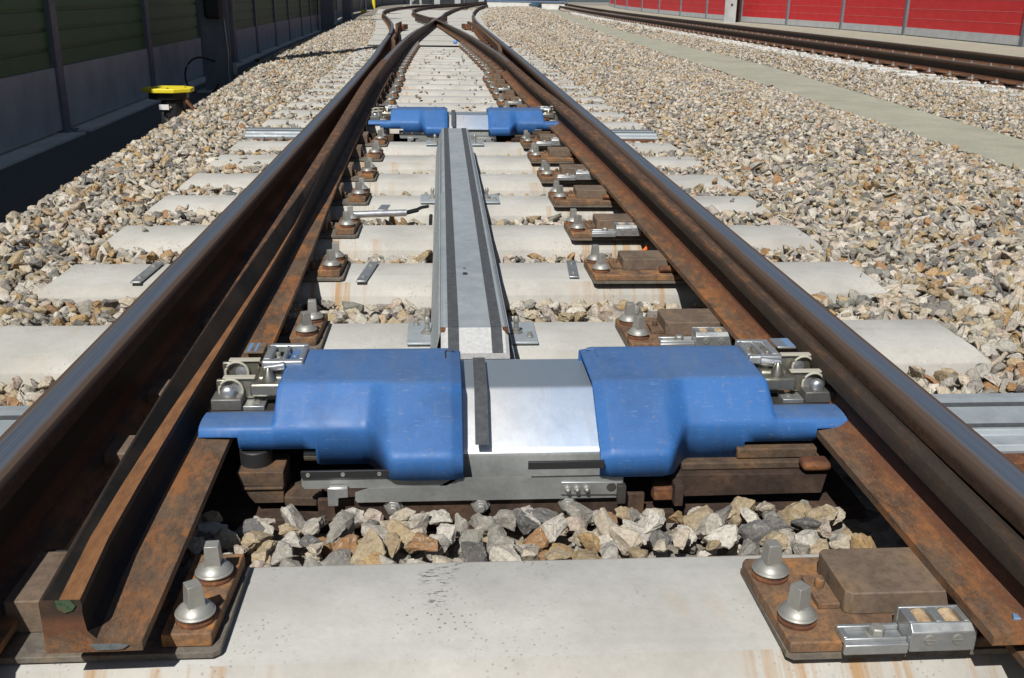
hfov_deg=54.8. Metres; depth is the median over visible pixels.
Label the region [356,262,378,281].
steel strip
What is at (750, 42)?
concrete sleeper
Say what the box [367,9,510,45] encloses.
concrete slab
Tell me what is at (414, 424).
point machine
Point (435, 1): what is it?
lattice mast
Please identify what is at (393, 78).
slide chair
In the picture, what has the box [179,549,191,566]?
ballast stone
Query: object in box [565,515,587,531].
ballast stone
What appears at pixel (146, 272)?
steel strip
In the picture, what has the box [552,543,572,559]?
ballast stone
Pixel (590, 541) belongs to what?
ballast stone
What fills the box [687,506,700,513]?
ballast stone
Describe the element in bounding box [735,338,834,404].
switch lock
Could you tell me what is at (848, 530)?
ballast stone
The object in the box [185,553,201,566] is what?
ballast stone
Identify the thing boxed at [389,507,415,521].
ballast stone
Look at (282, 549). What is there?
ballast stone
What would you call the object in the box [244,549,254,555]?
ballast stone
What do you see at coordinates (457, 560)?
ballast stone
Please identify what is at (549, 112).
switch lock
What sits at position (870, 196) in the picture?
ballast
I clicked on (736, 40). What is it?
concrete sleeper
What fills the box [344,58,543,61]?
concrete sleeper
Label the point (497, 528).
ballast stone
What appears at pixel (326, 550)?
ballast stone
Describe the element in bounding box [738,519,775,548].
ballast stone
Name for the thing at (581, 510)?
ballast stone
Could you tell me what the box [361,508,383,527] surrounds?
ballast stone
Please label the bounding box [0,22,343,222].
service path
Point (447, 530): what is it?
ballast stone
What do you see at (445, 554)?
ballast stone
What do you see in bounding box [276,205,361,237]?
slide chair
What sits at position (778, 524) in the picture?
ballast stone
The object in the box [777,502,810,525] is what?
ballast stone
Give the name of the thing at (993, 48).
verge
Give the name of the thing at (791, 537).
ballast stone
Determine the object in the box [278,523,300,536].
ballast stone
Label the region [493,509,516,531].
ballast stone
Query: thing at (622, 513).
ballast stone
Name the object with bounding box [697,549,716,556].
ballast stone
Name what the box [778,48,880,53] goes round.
concrete sleeper
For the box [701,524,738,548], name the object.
ballast stone
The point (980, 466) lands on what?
stock rail
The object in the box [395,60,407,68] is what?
slide chair
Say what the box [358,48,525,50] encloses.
concrete sleeper
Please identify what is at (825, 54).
concrete sleeper
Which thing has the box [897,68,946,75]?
concrete sleeper
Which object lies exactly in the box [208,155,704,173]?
concrete sleeper
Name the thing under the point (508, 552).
ballast stone
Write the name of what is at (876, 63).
concrete sleeper
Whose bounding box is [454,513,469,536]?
ballast stone
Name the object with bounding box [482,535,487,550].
ballast stone
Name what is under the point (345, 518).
ballast stone
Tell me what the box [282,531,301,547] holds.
ballast stone
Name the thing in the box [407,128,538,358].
steel cover
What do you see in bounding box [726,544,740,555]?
ballast stone
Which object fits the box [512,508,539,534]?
ballast stone
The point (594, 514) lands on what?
ballast stone
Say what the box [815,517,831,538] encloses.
ballast stone
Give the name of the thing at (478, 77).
concrete sleeper
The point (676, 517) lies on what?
ballast stone
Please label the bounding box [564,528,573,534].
ballast stone
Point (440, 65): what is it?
concrete sleeper
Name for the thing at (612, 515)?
ballast stone
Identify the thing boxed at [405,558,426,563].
ballast stone
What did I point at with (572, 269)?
steel strip
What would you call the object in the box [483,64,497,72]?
slide chair
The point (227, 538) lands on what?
ballast stone
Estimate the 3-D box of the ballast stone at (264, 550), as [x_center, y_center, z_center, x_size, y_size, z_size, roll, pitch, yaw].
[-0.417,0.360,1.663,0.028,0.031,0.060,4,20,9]
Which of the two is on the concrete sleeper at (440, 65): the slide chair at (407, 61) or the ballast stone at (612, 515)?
the slide chair at (407, 61)
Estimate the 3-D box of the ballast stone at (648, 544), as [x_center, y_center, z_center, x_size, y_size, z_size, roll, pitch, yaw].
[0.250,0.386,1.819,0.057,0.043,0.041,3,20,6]
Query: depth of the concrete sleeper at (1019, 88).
11.28 m
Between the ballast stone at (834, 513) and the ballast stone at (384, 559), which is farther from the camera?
the ballast stone at (834, 513)
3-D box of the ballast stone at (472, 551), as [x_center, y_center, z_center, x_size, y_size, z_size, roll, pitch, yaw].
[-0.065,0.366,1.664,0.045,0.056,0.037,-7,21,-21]
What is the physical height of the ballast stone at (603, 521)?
0.071 m
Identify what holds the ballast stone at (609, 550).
on the ballast bed
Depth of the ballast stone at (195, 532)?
1.70 m
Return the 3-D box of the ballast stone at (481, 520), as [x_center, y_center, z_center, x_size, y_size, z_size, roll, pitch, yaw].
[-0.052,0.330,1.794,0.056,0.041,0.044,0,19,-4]
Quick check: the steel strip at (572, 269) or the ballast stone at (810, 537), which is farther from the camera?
the steel strip at (572, 269)
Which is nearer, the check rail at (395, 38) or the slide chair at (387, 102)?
the slide chair at (387, 102)
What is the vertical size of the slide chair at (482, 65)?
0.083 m
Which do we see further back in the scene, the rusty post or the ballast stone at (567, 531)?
the rusty post
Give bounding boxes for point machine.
[198,345,846,505]
[368,107,558,141]
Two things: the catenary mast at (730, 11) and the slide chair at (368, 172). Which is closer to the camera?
the slide chair at (368, 172)
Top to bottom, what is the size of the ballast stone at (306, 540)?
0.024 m
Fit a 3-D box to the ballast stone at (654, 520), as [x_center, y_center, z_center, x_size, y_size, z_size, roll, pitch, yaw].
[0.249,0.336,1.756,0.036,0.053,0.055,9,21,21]
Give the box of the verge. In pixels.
[578,5,1023,56]
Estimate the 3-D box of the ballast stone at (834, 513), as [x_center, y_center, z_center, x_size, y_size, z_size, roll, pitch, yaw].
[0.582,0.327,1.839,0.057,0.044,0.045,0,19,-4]
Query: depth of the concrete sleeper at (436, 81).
10.07 m
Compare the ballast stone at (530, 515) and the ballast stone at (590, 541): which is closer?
the ballast stone at (590, 541)
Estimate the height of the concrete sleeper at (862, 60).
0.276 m
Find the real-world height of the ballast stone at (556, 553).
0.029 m
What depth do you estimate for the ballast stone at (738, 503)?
1.82 m
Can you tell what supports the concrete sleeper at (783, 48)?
on the ballast bed
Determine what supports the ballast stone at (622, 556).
on the ballast bed
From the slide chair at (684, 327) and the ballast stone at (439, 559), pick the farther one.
the slide chair at (684, 327)
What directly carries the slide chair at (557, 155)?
on the concrete sleeper at (401, 164)
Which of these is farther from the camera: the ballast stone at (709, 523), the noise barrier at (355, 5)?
the noise barrier at (355, 5)
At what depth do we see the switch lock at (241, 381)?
1.93 m
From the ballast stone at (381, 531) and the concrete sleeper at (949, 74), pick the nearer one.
the ballast stone at (381, 531)
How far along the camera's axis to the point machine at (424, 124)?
6.08 m
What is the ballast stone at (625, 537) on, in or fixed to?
on the ballast bed
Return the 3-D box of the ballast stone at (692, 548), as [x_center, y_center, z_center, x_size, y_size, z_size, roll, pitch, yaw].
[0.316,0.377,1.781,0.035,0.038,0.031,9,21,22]
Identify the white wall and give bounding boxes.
[486,0,564,9]
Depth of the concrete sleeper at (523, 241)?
3.67 m
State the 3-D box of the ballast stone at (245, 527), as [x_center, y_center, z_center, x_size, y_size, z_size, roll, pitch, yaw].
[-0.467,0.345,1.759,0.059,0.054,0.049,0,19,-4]
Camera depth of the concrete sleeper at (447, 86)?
9.52 m
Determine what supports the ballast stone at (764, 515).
on the ballast stone
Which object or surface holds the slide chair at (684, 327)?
on the concrete sleeper at (39, 353)
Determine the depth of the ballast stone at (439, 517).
1.79 m
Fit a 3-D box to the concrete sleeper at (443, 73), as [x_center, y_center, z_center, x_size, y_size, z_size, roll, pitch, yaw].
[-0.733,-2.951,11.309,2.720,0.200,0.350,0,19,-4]
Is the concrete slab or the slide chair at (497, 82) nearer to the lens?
the slide chair at (497, 82)
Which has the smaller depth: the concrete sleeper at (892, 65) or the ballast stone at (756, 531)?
the ballast stone at (756, 531)
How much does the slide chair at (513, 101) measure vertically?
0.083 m
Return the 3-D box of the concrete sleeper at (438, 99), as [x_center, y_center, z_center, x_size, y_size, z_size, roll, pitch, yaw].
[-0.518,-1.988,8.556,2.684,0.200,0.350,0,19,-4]
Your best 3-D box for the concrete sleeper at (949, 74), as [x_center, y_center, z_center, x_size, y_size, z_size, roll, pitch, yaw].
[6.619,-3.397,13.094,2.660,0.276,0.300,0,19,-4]
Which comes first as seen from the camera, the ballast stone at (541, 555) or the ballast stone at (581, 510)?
the ballast stone at (541, 555)
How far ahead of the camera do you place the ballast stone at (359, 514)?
1.78 m
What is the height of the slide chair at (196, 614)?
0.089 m
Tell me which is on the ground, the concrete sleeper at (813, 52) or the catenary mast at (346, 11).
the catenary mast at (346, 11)
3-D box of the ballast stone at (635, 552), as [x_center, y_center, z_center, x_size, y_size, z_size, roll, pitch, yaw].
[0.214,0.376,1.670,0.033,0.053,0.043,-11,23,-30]
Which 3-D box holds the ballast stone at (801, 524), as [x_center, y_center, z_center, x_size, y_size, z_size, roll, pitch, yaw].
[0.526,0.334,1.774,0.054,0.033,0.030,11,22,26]
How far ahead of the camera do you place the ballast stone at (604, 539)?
1.71 m
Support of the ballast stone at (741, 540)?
on the ballast bed
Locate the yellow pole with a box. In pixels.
[360,0,375,12]
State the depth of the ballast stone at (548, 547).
1.74 m
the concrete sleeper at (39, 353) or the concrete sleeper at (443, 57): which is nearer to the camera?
the concrete sleeper at (39, 353)
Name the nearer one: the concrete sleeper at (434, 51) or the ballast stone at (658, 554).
the ballast stone at (658, 554)
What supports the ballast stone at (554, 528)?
on the ballast bed
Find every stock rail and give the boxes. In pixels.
[0,0,558,652]
[472,4,1023,667]
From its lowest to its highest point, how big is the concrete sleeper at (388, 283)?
0.200 m
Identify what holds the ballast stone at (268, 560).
on the ballast bed
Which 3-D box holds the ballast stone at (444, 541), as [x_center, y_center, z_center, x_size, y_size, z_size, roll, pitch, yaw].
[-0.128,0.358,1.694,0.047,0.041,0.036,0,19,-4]
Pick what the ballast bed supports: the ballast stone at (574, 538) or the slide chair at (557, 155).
the ballast stone at (574, 538)
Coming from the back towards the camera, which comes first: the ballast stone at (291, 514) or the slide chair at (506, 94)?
the slide chair at (506, 94)
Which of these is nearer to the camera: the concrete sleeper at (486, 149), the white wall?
the concrete sleeper at (486, 149)
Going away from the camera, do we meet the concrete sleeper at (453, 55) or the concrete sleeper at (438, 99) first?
the concrete sleeper at (438, 99)
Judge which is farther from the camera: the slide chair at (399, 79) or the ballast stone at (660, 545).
the slide chair at (399, 79)
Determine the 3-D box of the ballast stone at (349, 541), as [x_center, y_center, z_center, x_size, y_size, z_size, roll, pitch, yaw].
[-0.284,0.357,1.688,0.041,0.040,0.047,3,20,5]
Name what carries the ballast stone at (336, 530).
on the ballast bed
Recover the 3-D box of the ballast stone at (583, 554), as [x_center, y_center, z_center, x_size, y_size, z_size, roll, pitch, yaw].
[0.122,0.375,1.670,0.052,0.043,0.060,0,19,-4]
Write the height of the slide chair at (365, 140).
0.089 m
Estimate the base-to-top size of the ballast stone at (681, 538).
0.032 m
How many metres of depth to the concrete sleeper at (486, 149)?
5.79 m
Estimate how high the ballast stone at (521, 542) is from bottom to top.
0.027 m
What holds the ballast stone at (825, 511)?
on the ballast bed
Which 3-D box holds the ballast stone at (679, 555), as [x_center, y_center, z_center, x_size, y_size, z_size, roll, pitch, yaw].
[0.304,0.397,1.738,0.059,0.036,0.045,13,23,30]
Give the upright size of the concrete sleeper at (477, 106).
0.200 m
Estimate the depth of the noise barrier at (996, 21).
32.95 m
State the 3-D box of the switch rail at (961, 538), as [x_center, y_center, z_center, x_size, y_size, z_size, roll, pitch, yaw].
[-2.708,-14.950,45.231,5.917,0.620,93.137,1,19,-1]
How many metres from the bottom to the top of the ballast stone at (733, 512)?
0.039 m
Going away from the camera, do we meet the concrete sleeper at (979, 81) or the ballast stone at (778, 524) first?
the ballast stone at (778, 524)
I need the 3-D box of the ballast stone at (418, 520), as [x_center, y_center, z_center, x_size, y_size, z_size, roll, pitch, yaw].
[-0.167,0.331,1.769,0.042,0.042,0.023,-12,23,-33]
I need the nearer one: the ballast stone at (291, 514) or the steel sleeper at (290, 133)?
the ballast stone at (291, 514)
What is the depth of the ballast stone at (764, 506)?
1.82 m
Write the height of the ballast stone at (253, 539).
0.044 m
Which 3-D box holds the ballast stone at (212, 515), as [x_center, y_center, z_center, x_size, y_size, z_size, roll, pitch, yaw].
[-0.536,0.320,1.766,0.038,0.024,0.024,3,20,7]
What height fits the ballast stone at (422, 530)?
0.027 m
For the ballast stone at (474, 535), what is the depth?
1.73 m
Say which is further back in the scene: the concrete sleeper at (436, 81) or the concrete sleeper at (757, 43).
the concrete sleeper at (757, 43)
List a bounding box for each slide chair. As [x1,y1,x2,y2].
[0,540,249,663]
[203,299,329,348]
[248,241,349,280]
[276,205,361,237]
[331,177,371,204]
[341,157,378,180]
[349,140,384,160]
[356,128,388,146]
[374,100,390,106]
[377,92,396,104]
[381,86,398,97]
[385,80,401,91]
[387,75,403,85]
[390,66,404,75]
[390,70,405,80]
[392,63,406,71]
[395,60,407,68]
[397,57,409,64]
[471,53,483,59]
[474,55,486,62]
[476,58,490,65]
[480,61,494,68]
[482,72,503,81]
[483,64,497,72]
[485,76,507,86]
[486,68,501,76]
[488,81,512,91]
[492,87,517,98]
[496,94,524,106]
[503,101,528,107]
[520,130,565,148]
[527,143,580,162]
[537,160,598,182]
[548,180,619,206]
[564,208,648,239]
[584,244,685,283]
[615,302,734,345]
[740,539,1009,659]
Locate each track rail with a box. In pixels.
[559,5,1023,85]
[565,3,1023,69]
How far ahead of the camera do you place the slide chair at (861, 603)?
1.41 m
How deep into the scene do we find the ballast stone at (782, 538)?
1.71 m
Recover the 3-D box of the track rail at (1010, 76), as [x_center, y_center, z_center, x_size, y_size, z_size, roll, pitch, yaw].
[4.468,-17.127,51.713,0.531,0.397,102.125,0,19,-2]
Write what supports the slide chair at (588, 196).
on the concrete sleeper at (510, 208)
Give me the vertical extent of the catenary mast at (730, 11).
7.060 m
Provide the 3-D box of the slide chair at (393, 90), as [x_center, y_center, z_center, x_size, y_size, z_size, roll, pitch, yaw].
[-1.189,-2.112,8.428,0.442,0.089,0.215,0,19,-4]
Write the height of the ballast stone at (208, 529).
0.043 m
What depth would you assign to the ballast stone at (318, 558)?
1.72 m
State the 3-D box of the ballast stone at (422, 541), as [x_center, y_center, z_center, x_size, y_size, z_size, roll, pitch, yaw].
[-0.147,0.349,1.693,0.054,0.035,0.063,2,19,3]
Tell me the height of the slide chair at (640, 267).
0.083 m
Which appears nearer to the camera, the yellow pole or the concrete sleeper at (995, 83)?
the concrete sleeper at (995, 83)
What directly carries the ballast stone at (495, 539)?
on the ballast bed
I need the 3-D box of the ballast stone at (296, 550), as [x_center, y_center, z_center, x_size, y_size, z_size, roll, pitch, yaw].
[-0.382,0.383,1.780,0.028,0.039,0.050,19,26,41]
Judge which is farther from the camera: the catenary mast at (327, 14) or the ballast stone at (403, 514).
the catenary mast at (327, 14)
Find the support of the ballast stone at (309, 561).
on the ballast stone
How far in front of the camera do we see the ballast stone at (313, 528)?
1.74 m
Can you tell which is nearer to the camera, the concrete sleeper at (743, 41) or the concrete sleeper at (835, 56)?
the concrete sleeper at (835, 56)
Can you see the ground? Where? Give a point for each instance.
(356, 14)
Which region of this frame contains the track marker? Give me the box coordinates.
[142,86,194,123]
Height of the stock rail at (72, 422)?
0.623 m
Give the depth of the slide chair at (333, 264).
3.11 m
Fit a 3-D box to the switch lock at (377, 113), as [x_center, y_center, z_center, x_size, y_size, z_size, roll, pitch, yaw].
[-0.800,-1.408,6.204,0.178,0.111,0.173,0,19,-4]
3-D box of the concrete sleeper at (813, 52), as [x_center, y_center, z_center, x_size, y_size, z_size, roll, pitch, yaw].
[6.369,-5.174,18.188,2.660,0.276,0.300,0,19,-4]
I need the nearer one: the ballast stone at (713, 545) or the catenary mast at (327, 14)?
the ballast stone at (713, 545)
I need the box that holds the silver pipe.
[353,205,428,217]
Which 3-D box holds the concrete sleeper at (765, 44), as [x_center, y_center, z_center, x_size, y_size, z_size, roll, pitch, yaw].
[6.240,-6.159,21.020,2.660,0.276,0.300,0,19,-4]
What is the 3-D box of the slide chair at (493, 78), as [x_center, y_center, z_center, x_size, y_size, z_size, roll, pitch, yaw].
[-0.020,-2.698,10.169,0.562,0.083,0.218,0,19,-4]
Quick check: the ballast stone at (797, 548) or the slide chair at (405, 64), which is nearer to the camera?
the ballast stone at (797, 548)
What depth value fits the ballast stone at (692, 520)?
1.80 m
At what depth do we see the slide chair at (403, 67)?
11.13 m
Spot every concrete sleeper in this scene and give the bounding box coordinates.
[0,319,991,389]
[0,554,1023,677]
[36,262,887,312]
[99,225,821,262]
[145,195,770,224]
[177,173,736,195]
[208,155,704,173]
[228,141,677,155]
[261,119,644,133]
[274,110,629,118]
[287,102,616,111]
[295,95,605,102]
[307,88,595,95]
[313,83,583,89]
[319,78,576,83]
[324,74,570,79]
[329,70,563,75]
[335,66,558,71]
[337,63,554,68]
[342,60,545,64]
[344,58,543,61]
[347,55,539,59]
[350,53,536,57]
[353,51,532,54]
[355,49,529,52]
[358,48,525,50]
[359,46,521,48]
[717,37,800,41]
[725,38,808,42]
[729,40,816,43]
[739,41,826,44]
[744,42,836,46]
[753,43,845,47]
[759,45,856,49]
[769,46,868,51]
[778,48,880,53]
[787,49,893,54]
[798,51,906,56]
[809,53,921,59]
[820,55,937,61]
[832,57,954,63]
[847,60,972,66]
[860,62,992,69]
[876,65,1013,72]
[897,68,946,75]
[913,71,967,79]
[938,75,991,83]
[959,78,1020,88]
[982,83,1023,91]
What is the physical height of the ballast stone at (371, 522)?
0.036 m
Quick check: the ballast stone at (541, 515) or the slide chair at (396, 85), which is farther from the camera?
the slide chair at (396, 85)
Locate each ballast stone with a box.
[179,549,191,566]
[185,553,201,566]
[187,536,204,556]
[192,528,198,536]
[197,521,227,537]
[200,538,222,554]
[202,510,222,522]
[213,528,240,548]
[228,545,249,553]
[234,518,264,540]
[241,530,273,551]
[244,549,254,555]
[250,560,270,566]
[251,540,276,562]
[253,516,274,533]
[257,518,275,524]
[266,555,272,566]
[270,540,293,564]
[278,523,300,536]
[279,558,300,566]
[280,504,305,534]
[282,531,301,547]
[292,547,303,553]
[299,534,321,548]
[301,517,319,534]
[303,556,321,565]
[304,516,326,527]
[305,535,334,556]
[305,551,322,561]
[306,542,323,556]
[320,548,350,565]
[325,522,345,544]
[329,510,355,537]
[333,534,358,556]
[345,507,364,528]
[350,528,385,564]
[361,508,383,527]
[361,524,389,546]
[361,551,381,564]
[364,519,379,524]
[379,554,396,563]
[380,519,408,526]
[385,532,400,557]
[386,519,414,553]
[388,552,410,563]
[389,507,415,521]
[402,548,422,554]
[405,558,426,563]
[407,512,428,529]
[409,532,440,551]
[411,527,426,534]
[423,550,448,562]
[424,534,450,561]
[428,509,452,524]
[432,555,452,562]
[436,523,456,544]
[448,557,462,561]
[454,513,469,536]
[454,544,460,552]
[459,529,483,545]
[461,541,486,561]
[468,512,495,530]
[475,526,487,534]
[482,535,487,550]
[486,532,515,558]
[487,523,506,538]
[489,544,521,561]
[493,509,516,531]
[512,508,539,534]
[513,543,539,554]
[516,540,523,544]
[521,505,540,525]
[521,549,539,560]
[522,527,548,551]
[525,507,557,524]
[538,550,548,559]
[540,513,567,543]
[542,545,552,550]
[544,547,571,559]
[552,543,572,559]
[564,502,592,523]
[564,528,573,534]
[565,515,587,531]
[568,528,598,546]
[571,549,598,559]
[577,532,601,552]
[588,510,598,525]
[593,508,618,550]
[598,535,613,544]
[599,540,619,558]
[608,512,617,522]
[609,524,642,555]
[615,506,629,519]
[619,554,629,557]
[622,519,651,544]
[628,547,647,557]
[629,507,645,522]
[637,515,645,526]
[642,508,664,534]
[642,508,665,521]
[642,541,651,547]
[649,529,671,546]
[649,550,667,557]
[653,539,668,552]
[653,552,668,557]
[668,510,683,524]
[669,533,675,540]
[670,554,693,556]
[673,528,689,549]
[677,524,697,545]
[677,541,696,553]
[682,505,712,530]
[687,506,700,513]
[693,513,722,538]
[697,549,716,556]
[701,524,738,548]
[705,540,720,550]
[713,504,731,525]
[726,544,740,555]
[727,496,755,526]
[727,509,736,519]
[734,534,743,544]
[737,539,759,555]
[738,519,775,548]
[740,507,758,523]
[755,501,776,515]
[759,530,787,549]
[761,510,780,518]
[766,514,794,531]
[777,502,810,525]
[779,529,795,554]
[790,517,821,530]
[790,541,809,553]
[795,529,819,545]
[800,499,811,508]
[804,504,837,520]
[810,538,828,553]
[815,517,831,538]
[818,505,838,522]
[827,537,839,548]
[828,533,857,548]
[830,507,845,526]
[834,533,843,539]
[842,527,863,534]
[849,533,875,548]
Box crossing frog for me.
[415,16,446,23]
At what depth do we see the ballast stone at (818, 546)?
1.70 m
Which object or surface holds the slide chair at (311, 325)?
on the concrete sleeper at (39, 353)
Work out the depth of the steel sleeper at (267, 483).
1.88 m
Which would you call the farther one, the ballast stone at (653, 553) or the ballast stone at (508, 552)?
the ballast stone at (653, 553)
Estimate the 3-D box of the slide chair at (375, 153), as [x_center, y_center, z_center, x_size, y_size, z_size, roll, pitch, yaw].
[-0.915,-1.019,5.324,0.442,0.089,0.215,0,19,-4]
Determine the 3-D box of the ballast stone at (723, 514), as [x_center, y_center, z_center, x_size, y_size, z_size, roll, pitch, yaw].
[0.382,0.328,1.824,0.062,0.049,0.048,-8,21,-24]
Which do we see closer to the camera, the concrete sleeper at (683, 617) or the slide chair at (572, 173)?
the concrete sleeper at (683, 617)
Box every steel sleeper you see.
[0,379,1023,533]
[245,122,657,142]
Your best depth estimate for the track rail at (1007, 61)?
19.50 m
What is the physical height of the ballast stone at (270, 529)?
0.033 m
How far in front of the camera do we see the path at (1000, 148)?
10.49 m
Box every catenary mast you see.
[184,0,237,92]
[320,0,333,30]
[340,0,351,22]
[722,0,736,22]
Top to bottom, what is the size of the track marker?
0.492 m
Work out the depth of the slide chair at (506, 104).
7.37 m
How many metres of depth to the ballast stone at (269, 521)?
1.76 m
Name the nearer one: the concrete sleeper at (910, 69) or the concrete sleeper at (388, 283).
the concrete sleeper at (388, 283)
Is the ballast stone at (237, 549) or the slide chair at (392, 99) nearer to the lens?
the ballast stone at (237, 549)
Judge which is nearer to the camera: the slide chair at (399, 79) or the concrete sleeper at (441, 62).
the slide chair at (399, 79)
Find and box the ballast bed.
[10,4,1023,565]
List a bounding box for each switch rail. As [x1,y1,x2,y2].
[38,0,533,653]
[411,2,1023,645]
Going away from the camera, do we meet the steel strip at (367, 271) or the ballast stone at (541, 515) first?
the ballast stone at (541, 515)
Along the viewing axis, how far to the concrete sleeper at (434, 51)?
15.60 m
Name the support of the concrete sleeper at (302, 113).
on the ballast bed
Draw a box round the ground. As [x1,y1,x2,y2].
[337,2,870,24]
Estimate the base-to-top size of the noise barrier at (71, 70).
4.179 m
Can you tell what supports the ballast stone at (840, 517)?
on the ballast bed
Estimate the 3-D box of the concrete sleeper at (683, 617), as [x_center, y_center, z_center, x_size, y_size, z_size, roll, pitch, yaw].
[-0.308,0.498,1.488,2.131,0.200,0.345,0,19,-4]
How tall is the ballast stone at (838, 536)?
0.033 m
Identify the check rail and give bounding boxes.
[391,21,407,48]
[462,21,501,53]
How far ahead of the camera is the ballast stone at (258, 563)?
1.62 m
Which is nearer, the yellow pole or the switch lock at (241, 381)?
the switch lock at (241, 381)
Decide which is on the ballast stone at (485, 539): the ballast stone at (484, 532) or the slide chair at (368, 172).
the ballast stone at (484, 532)
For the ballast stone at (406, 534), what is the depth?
1.72 m
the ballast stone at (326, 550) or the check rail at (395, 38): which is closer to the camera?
the ballast stone at (326, 550)
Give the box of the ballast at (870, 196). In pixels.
[0,6,1023,405]
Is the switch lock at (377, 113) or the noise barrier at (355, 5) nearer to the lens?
the switch lock at (377, 113)
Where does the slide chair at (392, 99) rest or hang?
on the concrete sleeper at (477, 106)
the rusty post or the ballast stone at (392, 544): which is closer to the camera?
the ballast stone at (392, 544)
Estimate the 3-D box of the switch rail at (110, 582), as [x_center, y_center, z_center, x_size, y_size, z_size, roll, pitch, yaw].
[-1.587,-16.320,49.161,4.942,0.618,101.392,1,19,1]
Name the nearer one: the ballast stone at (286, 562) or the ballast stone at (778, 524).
the ballast stone at (286, 562)
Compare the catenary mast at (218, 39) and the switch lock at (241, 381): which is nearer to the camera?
the switch lock at (241, 381)
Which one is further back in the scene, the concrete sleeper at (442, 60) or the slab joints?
the slab joints
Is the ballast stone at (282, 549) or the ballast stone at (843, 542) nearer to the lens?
the ballast stone at (282, 549)
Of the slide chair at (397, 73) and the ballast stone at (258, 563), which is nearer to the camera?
the ballast stone at (258, 563)
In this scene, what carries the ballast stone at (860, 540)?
on the ballast bed
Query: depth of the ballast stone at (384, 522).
1.77 m
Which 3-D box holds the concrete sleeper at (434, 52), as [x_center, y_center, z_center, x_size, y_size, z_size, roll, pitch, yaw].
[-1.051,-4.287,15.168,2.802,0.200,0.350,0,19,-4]
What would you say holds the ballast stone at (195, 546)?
on the ballast bed
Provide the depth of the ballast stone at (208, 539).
1.68 m
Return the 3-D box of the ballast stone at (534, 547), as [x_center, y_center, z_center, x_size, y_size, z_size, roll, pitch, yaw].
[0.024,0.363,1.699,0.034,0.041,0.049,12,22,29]
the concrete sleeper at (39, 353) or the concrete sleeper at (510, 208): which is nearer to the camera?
the concrete sleeper at (39, 353)
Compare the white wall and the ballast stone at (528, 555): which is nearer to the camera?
the ballast stone at (528, 555)
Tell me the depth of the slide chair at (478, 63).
12.30 m
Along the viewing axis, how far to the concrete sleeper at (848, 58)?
16.34 m
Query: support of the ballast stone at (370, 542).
on the ballast bed
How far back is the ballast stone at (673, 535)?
1.83 m
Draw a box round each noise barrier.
[0,0,340,169]
[337,0,608,17]
[609,0,1023,46]
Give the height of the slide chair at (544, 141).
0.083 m
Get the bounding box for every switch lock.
[210,343,309,411]
[370,104,397,119]
[539,106,557,120]
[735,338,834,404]
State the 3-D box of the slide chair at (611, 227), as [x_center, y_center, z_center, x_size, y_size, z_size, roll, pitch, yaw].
[0.488,-0.437,3.740,0.562,0.083,0.238,0,19,-4]
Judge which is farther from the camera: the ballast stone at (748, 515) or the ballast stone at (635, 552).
the ballast stone at (748, 515)
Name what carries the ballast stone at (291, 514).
on the ballast bed
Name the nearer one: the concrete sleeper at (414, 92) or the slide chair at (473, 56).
the concrete sleeper at (414, 92)
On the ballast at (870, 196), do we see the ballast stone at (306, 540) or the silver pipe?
the silver pipe
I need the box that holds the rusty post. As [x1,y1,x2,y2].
[735,0,740,21]
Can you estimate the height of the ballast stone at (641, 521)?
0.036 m
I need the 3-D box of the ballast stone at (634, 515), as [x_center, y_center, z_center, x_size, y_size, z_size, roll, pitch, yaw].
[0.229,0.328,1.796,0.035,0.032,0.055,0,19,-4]
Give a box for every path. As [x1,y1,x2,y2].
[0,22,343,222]
[547,9,1023,169]
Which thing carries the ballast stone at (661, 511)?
on the ballast bed
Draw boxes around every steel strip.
[130,262,163,282]
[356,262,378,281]
[566,260,578,277]
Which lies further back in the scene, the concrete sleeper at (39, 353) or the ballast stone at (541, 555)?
the concrete sleeper at (39, 353)
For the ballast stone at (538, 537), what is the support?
on the ballast bed
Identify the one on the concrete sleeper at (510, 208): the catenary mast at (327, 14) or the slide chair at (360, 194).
the slide chair at (360, 194)
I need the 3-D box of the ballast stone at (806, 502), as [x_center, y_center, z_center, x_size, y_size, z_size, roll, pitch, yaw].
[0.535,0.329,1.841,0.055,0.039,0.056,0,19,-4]
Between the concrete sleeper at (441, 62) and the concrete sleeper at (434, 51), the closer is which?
the concrete sleeper at (441, 62)
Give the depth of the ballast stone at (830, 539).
1.79 m
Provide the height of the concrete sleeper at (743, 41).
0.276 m
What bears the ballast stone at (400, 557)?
on the ballast bed
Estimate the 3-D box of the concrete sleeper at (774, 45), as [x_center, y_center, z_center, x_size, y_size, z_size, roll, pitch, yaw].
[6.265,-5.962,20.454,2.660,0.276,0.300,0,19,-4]
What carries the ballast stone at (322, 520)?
on the ballast bed
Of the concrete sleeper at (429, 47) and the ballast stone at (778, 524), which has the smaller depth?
the ballast stone at (778, 524)
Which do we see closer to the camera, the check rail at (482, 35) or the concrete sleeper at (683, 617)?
the concrete sleeper at (683, 617)
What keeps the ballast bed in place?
on the ground
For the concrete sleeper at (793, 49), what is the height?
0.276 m
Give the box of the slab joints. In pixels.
[376,17,504,41]
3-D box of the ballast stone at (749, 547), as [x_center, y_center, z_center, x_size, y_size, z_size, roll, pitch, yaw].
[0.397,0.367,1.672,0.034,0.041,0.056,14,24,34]
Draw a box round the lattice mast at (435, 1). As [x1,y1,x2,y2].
[410,0,439,4]
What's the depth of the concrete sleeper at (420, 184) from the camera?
4.74 m
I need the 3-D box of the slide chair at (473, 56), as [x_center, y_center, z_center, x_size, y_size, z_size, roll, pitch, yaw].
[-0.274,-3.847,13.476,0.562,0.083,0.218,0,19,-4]
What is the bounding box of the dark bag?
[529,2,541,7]
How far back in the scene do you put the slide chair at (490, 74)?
10.66 m

